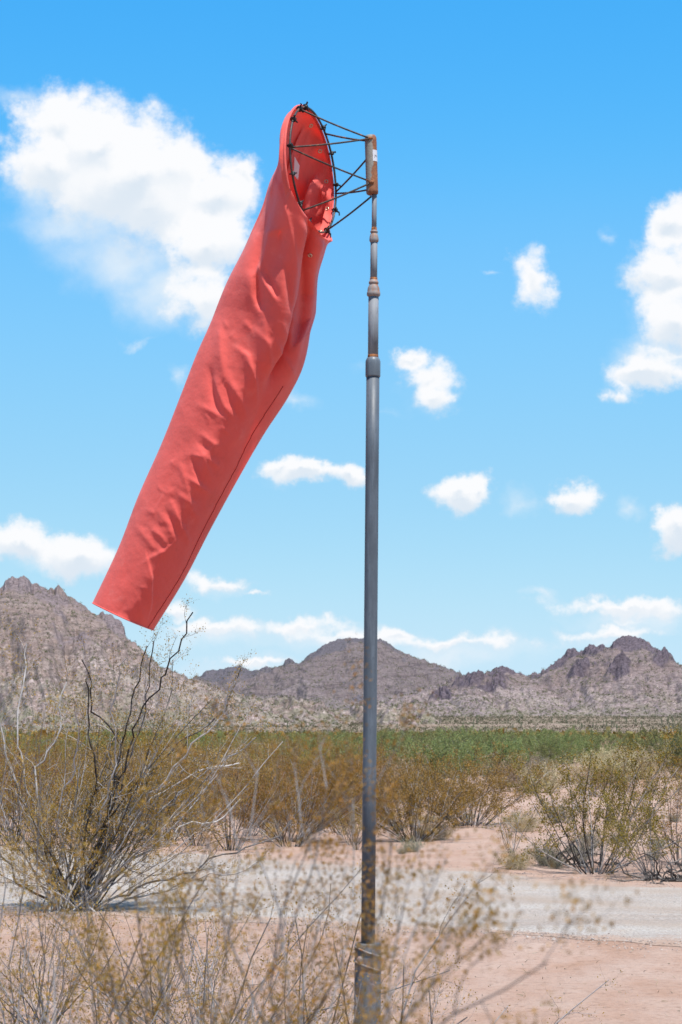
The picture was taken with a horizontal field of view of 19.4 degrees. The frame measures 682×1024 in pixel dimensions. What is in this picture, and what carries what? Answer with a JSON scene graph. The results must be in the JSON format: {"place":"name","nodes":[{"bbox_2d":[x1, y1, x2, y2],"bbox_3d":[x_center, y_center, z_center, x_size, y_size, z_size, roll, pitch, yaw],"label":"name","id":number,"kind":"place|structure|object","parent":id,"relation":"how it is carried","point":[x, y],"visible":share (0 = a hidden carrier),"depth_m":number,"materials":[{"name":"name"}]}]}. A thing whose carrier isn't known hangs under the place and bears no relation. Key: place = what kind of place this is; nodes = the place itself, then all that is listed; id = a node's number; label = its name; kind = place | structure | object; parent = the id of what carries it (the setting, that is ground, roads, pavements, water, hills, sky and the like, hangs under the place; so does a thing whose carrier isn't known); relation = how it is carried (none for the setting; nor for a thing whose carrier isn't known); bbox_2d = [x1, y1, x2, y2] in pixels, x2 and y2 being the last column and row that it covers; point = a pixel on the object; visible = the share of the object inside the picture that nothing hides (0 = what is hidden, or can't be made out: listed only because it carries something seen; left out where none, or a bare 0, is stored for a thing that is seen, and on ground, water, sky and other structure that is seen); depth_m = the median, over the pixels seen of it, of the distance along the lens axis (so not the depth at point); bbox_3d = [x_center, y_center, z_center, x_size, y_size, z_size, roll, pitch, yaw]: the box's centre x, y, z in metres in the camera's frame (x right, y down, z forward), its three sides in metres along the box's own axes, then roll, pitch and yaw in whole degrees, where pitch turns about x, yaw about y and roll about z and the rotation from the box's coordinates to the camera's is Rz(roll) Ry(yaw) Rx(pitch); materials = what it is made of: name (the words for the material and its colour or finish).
{"place":"outdoors","nodes":[
{"label":"outdoors","id":0,"kind":"place"},
{"bbox_2d":[0,575,440,728],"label":"hill","id":1,"kind":"structure","parent":0,"point":[68,650],"depth_m":755.42,"materials":[{"name":"brown stone"}]},
{"bbox_2d":[192,637,460,707],"bbox_3d":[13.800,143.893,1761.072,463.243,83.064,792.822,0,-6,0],"label":"hill","id":2,"kind":"structure","parent":0,"point":[416,666],"depth_m":1718.86,"materials":[{"name":"brown stone"}]},
{"bbox_2d":[0,751,681,1023],"bbox_3d":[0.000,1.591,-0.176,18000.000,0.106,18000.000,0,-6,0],"label":"ground","id":3,"kind":"structure","parent":0,"point":[647,1005],"depth_m":14.21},
{"bbox_2d":[0,783,48,838],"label":"creosote bush","id":4,"kind":"object","parent":3,"relation":"on","point":[8,818],"visible":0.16,"depth_m":30.23,"materials":[{"name":"brown plant"}]},
{"bbox_2d":[3,737,87,760],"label":"palo verde","id":5,"kind":"object","parent":3,"relation":"on","point":[31,743],"visible":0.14,"depth_m":70.62,"materials":[{"name":"green plant"}]},
{"bbox_2d":[6,733,84,770],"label":"creosote bush","id":6,"kind":"object","parent":3,"relation":"on","point":[43,753],"visible":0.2,"depth_m":55.17,"materials":[{"name":"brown plant"}]},
{"bbox_2d":[19,735,85,777],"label":"creosote bush","id":7,"kind":"object","parent":3,"relation":"on","point":[58,752],"visible":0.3,"depth_m":57.56,"materials":[{"name":"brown plant"}]},
{"bbox_2d":[0,594,122,1023],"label":"creosote bush","id":8,"kind":"object","parent":3,"relation":"on","point":[18,916],"visible":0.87,"depth_m":5.02,"materials":[{"name":"brown plant"}]},
{"bbox_2d":[4,744,118,837],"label":"creosote bush","id":9,"kind":"object","parent":3,"relation":"on","point":[59,784],"visible":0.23,"depth_m":30.34,"materials":[{"name":"brown plant"}]},
{"bbox_2d":[2,729,122,764],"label":"palo verde","id":10,"kind":"object","parent":3,"relation":"on","point":[43,739],"visible":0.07,"depth_m":79.88,"materials":[{"name":"green plant"}]},
{"bbox_2d":[0,871,132,1023],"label":"creosote bush","id":11,"kind":"object","parent":3,"relation":"on","point":[40,971],"visible":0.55,"depth_m":10.88,"materials":[{"name":"brown plant"}]},
{"bbox_2d":[20,744,126,834],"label":"creosote bush","id":12,"kind":"object","parent":3,"relation":"on","point":[61,789],"visible":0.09,"depth_m":32.09,"materials":[{"name":"brown plant"}]},
{"bbox_2d":[38,749,111,802],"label":"creosote bush","id":13,"kind":"object","parent":3,"relation":"on","point":[72,770],"visible":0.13,"depth_m":38.24,"materials":[{"name":"brown plant"}]},
{"bbox_2d":[0,716,152,844],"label":"creosote bush","id":14,"kind":"object","parent":3,"relation":"on","point":[12,793],"visible":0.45,"depth_m":28.56,"materials":[{"name":"brown plant"}]},
{"bbox_2d":[0,936,166,1023],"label":"creosote bush","id":15,"kind":"object","parent":3,"relation":"on","point":[2,1008],"visible":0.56,"depth_m":5.68,"materials":[{"name":"brown plant"}]},
{"bbox_2d":[47,751,143,828],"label":"creosote bush","id":16,"kind":"object","parent":3,"relation":"on","point":[90,786],"visible":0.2,"depth_m":30.98,"materials":[{"name":"brown plant"}]},
{"bbox_2d":[38,761,152,837],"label":"creosote bush","id":17,"kind":"object","parent":3,"relation":"on","point":[84,794],"visible":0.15,"depth_m":28.95,"materials":[{"name":"brown plant"}]},
{"bbox_2d":[0,869,197,1023],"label":"creosote bush","id":18,"kind":"object","parent":3,"relation":"on","point":[88,1020],"visible":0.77,"depth_m":4.88,"materials":[{"name":"brown plant"}]},
{"bbox_2d":[68,724,156,761],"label":"palo verde","id":19,"kind":"object","parent":3,"relation":"on","point":[104,734],"visible":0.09,"depth_m":74.70,"materials":[{"name":"green plant"}]},
{"bbox_2d":[49,903,245,1009],"bbox_3d":[-1.197,2.616,11.755,1.256,0.658,1.128,-3,-7,23],"label":"creosote bush","id":20,"kind":"object","parent":3,"relation":"on","point":[178,982],"visible":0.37,"depth_m":11.90,"materials":[{"name":"brown plant"}]},
{"bbox_2d":[1,731,305,1023],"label":"creosote bush","id":21,"kind":"object","parent":3,"relation":"on","point":[183,914],"visible":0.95,"depth_m":2.82,"materials":[{"name":"brown plant"}]},
{"bbox_2d":[0,841,308,1023],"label":"creosote bush","id":22,"kind":"object","parent":3,"relation":"on","point":[63,932],"visible":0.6,"depth_m":6.89,"materials":[{"name":"brown plant"}]},
{"bbox_2d":[0,594,317,918],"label":"creosote bush","id":23,"kind":"object","parent":3,"relation":"on","point":[106,839],"visible":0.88,"depth_m":17.99,"materials":[{"name":"green plant"}]},
{"bbox_2d":[72,759,250,846],"bbox_3d":[-2.894,4.123,28.266,2.730,1.288,2.138,-4,-8,34],"label":"creosote bush","id":24,"kind":"object","parent":3,"relation":"on","point":[151,817],"visible":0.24,"depth_m":27.94,"materials":[{"name":"brown plant"}]},
{"bbox_2d":[96,745,232,840],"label":"creosote bush","id":25,"kind":"object","parent":3,"relation":"on","point":[178,788],"visible":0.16,"depth_m":29.81,"materials":[{"name":"brown plant"}]},
{"bbox_2d":[48,857,353,1023],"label":"creosote bush","id":26,"kind":"object","parent":3,"relation":"on","point":[188,975],"visible":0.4,"depth_m":9.39,"materials":[{"name":"brown plant"}]},
{"bbox_2d":[158,730,246,753],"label":"palo verde","id":27,"kind":"object","parent":3,"relation":"on","point":[203,738],"visible":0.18,"depth_m":80.68,"materials":[{"name":"green plant"}]},
{"bbox_2d":[127,741,285,834],"bbox_3d":[-2.658,4.369,31.518,2.538,1.529,3.240,5,-8,-38],"label":"creosote bush","id":28,"kind":"object","parent":3,"relation":"on","point":[189,785],"visible":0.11,"depth_m":31.11,"materials":[{"name":"brown plant"}]},
{"bbox_2d":[158,744,255,813],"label":"creosote bush","id":29,"kind":"object","parent":3,"relation":"on","point":[217,772],"visible":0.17,"depth_m":36.26,"materials":[{"name":"brown plant"}]},
{"bbox_2d":[133,756,302,845],"bbox_3d":[-2.273,4.159,28.733,2.840,1.340,2.224,-6,-9,43],"label":"creosote bush","id":30,"kind":"object","parent":3,"relation":"on","point":[208,812],"visible":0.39,"depth_m":28.40,"materials":[{"name":"brown plant"}]},
{"bbox_2d":[164,749,272,793],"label":"dry shrub","id":31,"kind":"object","parent":3,"relation":"on","point":[220,768],"visible":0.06,"depth_m":46.74,"materials":[{"name":"plant"}]},
{"bbox_2d":[0,632,447,1023],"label":"creosote bush","id":32,"kind":"object","parent":3,"relation":"on","point":[324,998],"visible":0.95,"depth_m":2.65,"materials":[{"name":"brown plant"}]},
{"bbox_2d":[0,843,473,1023],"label":"creosote bush","id":33,"kind":"object","parent":3,"relation":"on","point":[93,954],"visible":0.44,"depth_m":8.12,"materials":[{"name":"brown plant"}]},
{"bbox_2d":[181,754,295,849],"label":"creosote bush","id":34,"kind":"object","parent":3,"relation":"on","point":[243,818],"visible":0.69,"depth_m":27.18,"materials":[{"name":"brown plant"}]},
{"bbox_2d":[129,746,380,842],"bbox_3d":[-0.969,4.302,29.849,3.165,1.610,3.159,-5,-8,41],"label":"creosote bush","id":35,"kind":"object","parent":3,"relation":"on","point":[294,794],"visible":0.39,"depth_m":29.70,"materials":[{"name":"brown plant"}]},
{"bbox_2d":[221,778,295,835],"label":"creosote bush","id":36,"kind":"object","parent":3,"relation":"on","point":[254,814],"visible":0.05,"depth_m":31.02,"materials":[{"name":"brown plant"}]},
{"bbox_2d":[0,854,523,1023],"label":"creosote bush","id":37,"kind":"object","parent":3,"relation":"on","point":[353,1020],"visible":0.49,"depth_m":6.33,"materials":[{"name":"brown plant"}]},
{"bbox_2d":[219,750,321,797],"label":"creosote bush","id":38,"kind":"object","parent":3,"relation":"on","point":[268,768],"visible":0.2,"depth_m":39.10,"materials":[{"name":"brown plant"}]},
{"bbox_2d":[249,739,306,781],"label":"creosote bush","id":39,"kind":"object","parent":3,"relation":"on","point":[274,756],"visible":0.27,"depth_m":47.81,"materials":[{"name":"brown plant"}]},
{"bbox_2d":[34,887,523,1023],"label":"creosote bush","id":40,"kind":"object","parent":3,"relation":"on","point":[431,1017],"visible":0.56,"depth_m":6.26,"materials":[{"name":"brown plant"}]},
{"bbox_2d":[208,747,351,831],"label":"creosote bush","id":41,"kind":"object","parent":3,"relation":"on","point":[283,788],"visible":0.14,"depth_m":32.76,"materials":[{"name":"brown plant"}]},
{"bbox_2d":[208,743,362,846],"bbox_3d":[-0.741,4.056,28.489,2.256,1.517,2.306,0,-6,1],"label":"creosote bush","id":42,"kind":"object","parent":3,"relation":"on","point":[305,816],"visible":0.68,"depth_m":28.28,"materials":[{"name":"brown plant"}]},
{"bbox_2d":[230,745,402,807],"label":"creosote bush","id":43,"kind":"object","parent":3,"relation":"on","point":[317,764],"visible":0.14,"depth_m":37.03,"materials":[{"name":"brown plant"}]},
{"bbox_2d":[239,733,397,773],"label":"palo verde","id":44,"kind":"object","parent":3,"relation":"on","point":[354,739],"visible":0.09,"depth_m":54.80,"materials":[{"name":"green plant"}]},
{"bbox_2d":[30,863,637,1023],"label":"creosote bush","id":45,"kind":"object","parent":3,"relation":"on","point":[339,995],"visible":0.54,"depth_m":7.27,"materials":[{"name":"brown plant"}]},
{"bbox_2d":[1,820,679,1023],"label":"dead twigs","id":46,"kind":"object","parent":3,"relation":"on","point":[412,952],"visible":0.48,"depth_m":13.94,"materials":[{"name":"brown plant"}]},
{"bbox_2d":[0,585,681,730],"bbox_3d":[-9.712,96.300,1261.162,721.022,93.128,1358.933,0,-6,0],"label":"hill scrub","id":47,"kind":"object","parent":3,"relation":"on","point":[347,708],"visible":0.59,"depth_m":864.20,"materials":[{"name":"plant"}]},
{"bbox_2d":[0,728,681,750],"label":"desert scrub","id":48,"kind":"object","parent":3,"relation":"on","point":[293,732],"visible":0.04,"depth_m":185.99,"materials":[{"name":"green plant"}]},
{"bbox_2d":[302,729,407,754],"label":"palo verde","id":49,"kind":"object","parent":3,"relation":"on","point":[341,739],"visible":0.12,"depth_m":78.79,"materials":[{"name":"green plant"}]},
{"bbox_2d":[319,784,396,844],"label":"creosote bush","id":50,"kind":"object","parent":3,"relation":"on","point":[344,814],"visible":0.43,"depth_m":28.85,"materials":[{"name":"brown plant"}]},
{"bbox_2d":[313,791,417,849],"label":"creosote bush","id":51,"kind":"object","parent":3,"relation":"on","point":[355,827],"visible":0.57,"depth_m":27.40,"materials":[{"name":"brown plant"}]},
{"bbox_2d":[354,194,381,1023],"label":"windsock pole","id":52,"kind":"object","parent":3,"relation":"on","point":[372,369],"visible":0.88,"depth_m":7.07,"materials":[{"name":"grey metal"}]},
{"bbox_2d":[92,102,377,630],"bbox_3d":[-0.365,-0.528,7.458,1.133,1.926,0.501,-4,-8,34],"label":"windsock","id":53,"kind":"object","parent":52,"relation":"attached to","point":[245,370],"visible":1,"depth_m":7.34,"materials":[{"name":"red fabric"}]},
{"bbox_2d":[326,737,416,799],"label":"creosote bush","id":54,"kind":"object","parent":3,"relation":"on","point":[379,768],"visible":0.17,"depth_m":40.59,"materials":[{"name":"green plant"}]},
{"bbox_2d":[322,740,426,797],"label":"creosote bush","id":55,"kind":"object","parent":3,"relation":"on","point":[383,763],"visible":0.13,"depth_m":42.98,"materials":[{"name":"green plant"}]},
{"bbox_2d":[353,726,419,765],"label":"palo verde","id":56,"kind":"object","parent":3,"relation":"on","point":[404,742],"visible":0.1,"depth_m":81.06,"materials":[{"name":"green plant"}]},
{"bbox_2d":[295,748,506,841],"bbox_3d":[0.825,4.231,29.751,3.287,1.468,2.864,-1,-6,8],"label":"creosote bush","id":57,"kind":"object","parent":3,"relation":"on","point":[413,798],"visible":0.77,"depth_m":29.73,"materials":[{"name":"brown plant"}]},
{"bbox_2d":[350,745,455,796],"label":"dry shrub","id":58,"kind":"object","parent":3,"relation":"on","point":[397,767],"visible":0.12,"depth_m":48.04,"materials":[{"name":"plant"}]},
{"bbox_2d":[395,834,425,851],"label":"grey shrub","id":59,"kind":"object","parent":3,"relation":"on","point":[413,848],"visible":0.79,"depth_m":27.02,"materials":[{"name":"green plant"}]},
{"bbox_2d":[376,730,494,790],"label":"palo verde","id":60,"kind":"object","parent":3,"relation":"on","point":[425,751],"visible":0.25,"depth_m":54.45,"materials":[{"name":"green plant"}]},
{"bbox_2d":[417,820,461,839],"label":"dry shrub","id":61,"kind":"object","parent":3,"relation":"on","point":[445,835],"visible":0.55,"depth_m":30.14,"materials":[{"name":"plant"}]},
{"bbox_2d":[202,725,678,752],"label":"green scrub","id":62,"kind":"object","parent":3,"relation":"on","point":[588,731],"visible":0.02,"depth_m":261.86,"materials":[{"name":"green plant"}]},
{"bbox_2d":[258,760,638,1023],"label":"creosote bush","id":63,"kind":"object","parent":3,"relation":"on","point":[474,927],"visible":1,"depth_m":2.21,"materials":[{"name":"brown plant"}]},
{"bbox_2d":[389,726,510,777],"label":"palo verde","id":64,"kind":"object","parent":3,"relation":"on","point":[465,747],"visible":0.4,"depth_m":70.47,"materials":[{"name":"green plant"}]},
{"bbox_2d":[415,729,486,769],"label":"palo verde","id":65,"kind":"object","parent":3,"relation":"on","point":[453,738],"visible":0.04,"depth_m":83.97,"materials":[{"name":"green plant"}]},
{"bbox_2d":[429,726,509,744],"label":"palo verde","id":66,"kind":"object","parent":3,"relation":"on","point":[480,730],"visible":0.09,"depth_m":99.85,"materials":[{"name":"green plant"}]},
{"bbox_2d":[380,739,593,826],"bbox_3d":[2.384,4.761,34.552,3.330,1.693,3.323,-2,-7,21],"label":"creosote bush","id":67,"kind":"object","parent":3,"relation":"on","point":[493,799],"visible":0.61,"depth_m":34.30,"materials":[{"name":"brown plant"}]},
{"bbox_2d":[453,727,538,774],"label":"palo verde","id":68,"kind":"object","parent":3,"relation":"on","point":[513,746],"visible":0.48,"depth_m":73.36,"materials":[{"name":"green plant"}]},
{"bbox_2d":[466,750,562,791],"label":"dry shrub","id":69,"kind":"object","parent":3,"relation":"on","point":[515,776],"visible":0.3,"depth_m":54.38,"materials":[{"name":"plant"}]},
{"bbox_2d":[491,798,543,852],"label":"creosote bush","id":70,"kind":"object","parent":3,"relation":"on","point":[510,830],"visible":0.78,"depth_m":26.61,"materials":[{"name":"green plant"}]},
{"bbox_2d":[490,845,546,869],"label":"dry shrub","id":71,"kind":"object","parent":3,"relation":"on","point":[518,866],"visible":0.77,"depth_m":23.32,"materials":[{"name":"plant"}]},
{"bbox_2d":[501,809,547,831],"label":"dry shrub","id":72,"kind":"object","parent":3,"relation":"on","point":[524,821],"visible":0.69,"depth_m":32.17,"materials":[{"name":"plant"}]},
{"bbox_2d":[482,735,576,767],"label":"palo verde","id":73,"kind":"object","parent":3,"relation":"on","point":[547,754],"visible":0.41,"depth_m":79.92,"materials":[{"name":"green plant"}]},
{"bbox_2d":[505,727,579,756],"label":"palo verde","id":74,"kind":"object","parent":3,"relation":"on","point":[529,737],"visible":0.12,"depth_m":106.91,"materials":[{"name":"green plant"}]},
{"bbox_2d":[495,755,590,792],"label":"dry shrub","id":75,"kind":"object","parent":3,"relation":"on","point":[554,783],"visible":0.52,"depth_m":53.00,"materials":[{"name":"plant"}]},
{"bbox_2d":[518,837,572,866],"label":"grey shrub","id":76,"kind":"object","parent":3,"relation":"on","point":[542,861],"visible":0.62,"depth_m":24.00,"materials":[{"name":"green plant"}]},
{"bbox_2d":[520,795,581,822],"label":"grey shrub","id":77,"kind":"object","parent":3,"relation":"on","point":[561,813],"visible":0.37,"depth_m":35.33,"materials":[{"name":"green plant"}]},
{"bbox_2d":[517,728,594,766],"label":"palo verde","id":78,"kind":"object","parent":3,"relation":"on","point":[534,741],"visible":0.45,"depth_m":89.13,"materials":[{"name":"green plant"}]},
{"bbox_2d":[531,724,617,763],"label":"palo verde","id":79,"kind":"object","parent":3,"relation":"on","point":[565,737],"visible":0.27,"depth_m":101.18,"materials":[{"name":"green plant"}]},
{"bbox_2d":[482,725,681,874],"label":"creosote bush","id":80,"kind":"object","parent":3,"relation":"on","point":[571,812],"visible":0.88,"depth_m":22.95,"materials":[{"name":"green plant"}]},
{"bbox_2d":[524,827,647,867],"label":"dead shrub","id":81,"kind":"object","parent":3,"relation":"on","point":[580,862],"visible":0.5,"depth_m":24.03,"materials":[{"name":"grey plant"}]},
{"bbox_2d":[564,837,611,855],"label":"grey shrub","id":82,"kind":"object","parent":3,"relation":"on","point":[588,846],"visible":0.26,"depth_m":25.87,"materials":[{"name":"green plant"}]},
{"bbox_2d":[553,747,628,794],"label":"creosote bush","id":83,"kind":"object","parent":3,"relation":"on","point":[590,770],"visible":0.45,"depth_m":50.27,"materials":[{"name":"green plant"}]},
{"bbox_2d":[569,734,620,763],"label":"palo verde","id":84,"kind":"object","parent":3,"relation":"on","point":[598,745],"visible":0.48,"depth_m":99.15,"materials":[{"name":"green plant"}]},
{"bbox_2d":[570,753,638,796],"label":"creosote bush","id":85,"kind":"object","parent":3,"relation":"on","point":[607,785],"visible":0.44,"depth_m":48.55,"materials":[{"name":"green plant"}]},
{"bbox_2d":[559,749,653,787],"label":"dry shrub","id":86,"kind":"object","parent":3,"relation":"on","point":[598,765],"visible":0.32,"depth_m":57.15,"materials":[{"name":"plant"}]},
{"bbox_2d":[583,727,639,750],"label":"palo verde","id":87,"kind":"object","parent":3,"relation":"on","point":[620,733],"visible":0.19,"depth_m":113.28,"materials":[{"name":"green plant"}]},
{"bbox_2d":[572,745,660,780],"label":"dry shrub","id":88,"kind":"object","parent":3,"relation":"on","point":[634,756],"visible":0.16,"depth_m":64.94,"materials":[{"name":"plant"}]},
{"bbox_2d":[579,744,676,786],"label":"creosote bush","id":89,"kind":"object","parent":3,"relation":"on","point":[633,763],"visible":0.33,"depth_m":57.92,"materials":[{"name":"green plant"}]},
{"bbox_2d":[590,778,669,877],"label":"creosote bush","id":90,"kind":"object","parent":3,"relation":"on","point":[624,835],"visible":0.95,"depth_m":22.23,"materials":[{"name":"green plant"}]},
{"bbox_2d":[599,765,666,810],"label":"creosote bush","id":91,"kind":"object","parent":3,"relation":"on","point":[637,789],"visible":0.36,"depth_m":40.71,"materials":[{"name":"green plant"}]},
{"bbox_2d":[594,741,677,779],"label":"dry shrub","id":92,"kind":"object","parent":3,"relation":"on","point":[653,763],"visible":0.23,"depth_m":67.26,"materials":[{"name":"plant"}]},
{"bbox_2d":[599,833,681,885],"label":"dead shrub","id":93,"kind":"object","parent":3,"relation":"on","point":[672,874],"visible":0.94,"depth_m":21.78,"materials":[{"name":"grey plant"}]},
{"bbox_2d":[601,756,681,865],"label":"creosote bush","id":94,"kind":"object","parent":3,"relation":"on","point":[670,824],"visible":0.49,"depth_m":24.08,"materials":[{"name":"green plant"}]},
{"bbox_2d":[625,721,681,777],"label":"palo verde","id":95,"kind":"object","parent":3,"relation":"on","point":[672,742],"visible":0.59,"depth_m":69.73,"materials":[{"name":"green plant"}]},
{"bbox_2d":[635,730,673,762],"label":"palo verde","id":96,"kind":"object","parent":3,"relation":"on","point":[659,738],"visible":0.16,"depth_m":104.32,"materials":[{"name":"green plant"}]},
{"bbox_2d":[0,844,681,958],"bbox_3d":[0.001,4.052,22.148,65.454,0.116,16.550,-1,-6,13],"label":"road","id":97,"kind":"structure","parent":0,"point":[664,910],"depth_m":19.18,"materials":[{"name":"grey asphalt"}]},
{"bbox_2d":[0,0,681,679],"label":"sky","id":98,"kind":"structure","parent":0,"point":[529,152],"materials":[{"name":"blue"}]},
{"bbox_2d":[2,715,681,733],"bbox_3d":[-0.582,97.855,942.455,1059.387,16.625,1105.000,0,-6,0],"label":"gravel slope","id":99,"kind":"structure","parent":0,"point":[515,724],"depth_m":666.74,"materials":[{"name":"beige gravel"}]},
{"bbox_2d":[0,715,681,733],"bbox_3d":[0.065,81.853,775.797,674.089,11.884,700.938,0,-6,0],"label":"slope scrub","id":100,"kind":"object","parent":99,"relation":"on","point":[506,720],"visible":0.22,"depth_m":663.15,"materials":[{"name":"green plant"}]},
{"bbox_2d":[330,635,681,717],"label":"hill","id":101,"kind":"structure","parent":0,"point":[620,668],"depth_m":1288.80,"materials":[{"name":"brown stone"}]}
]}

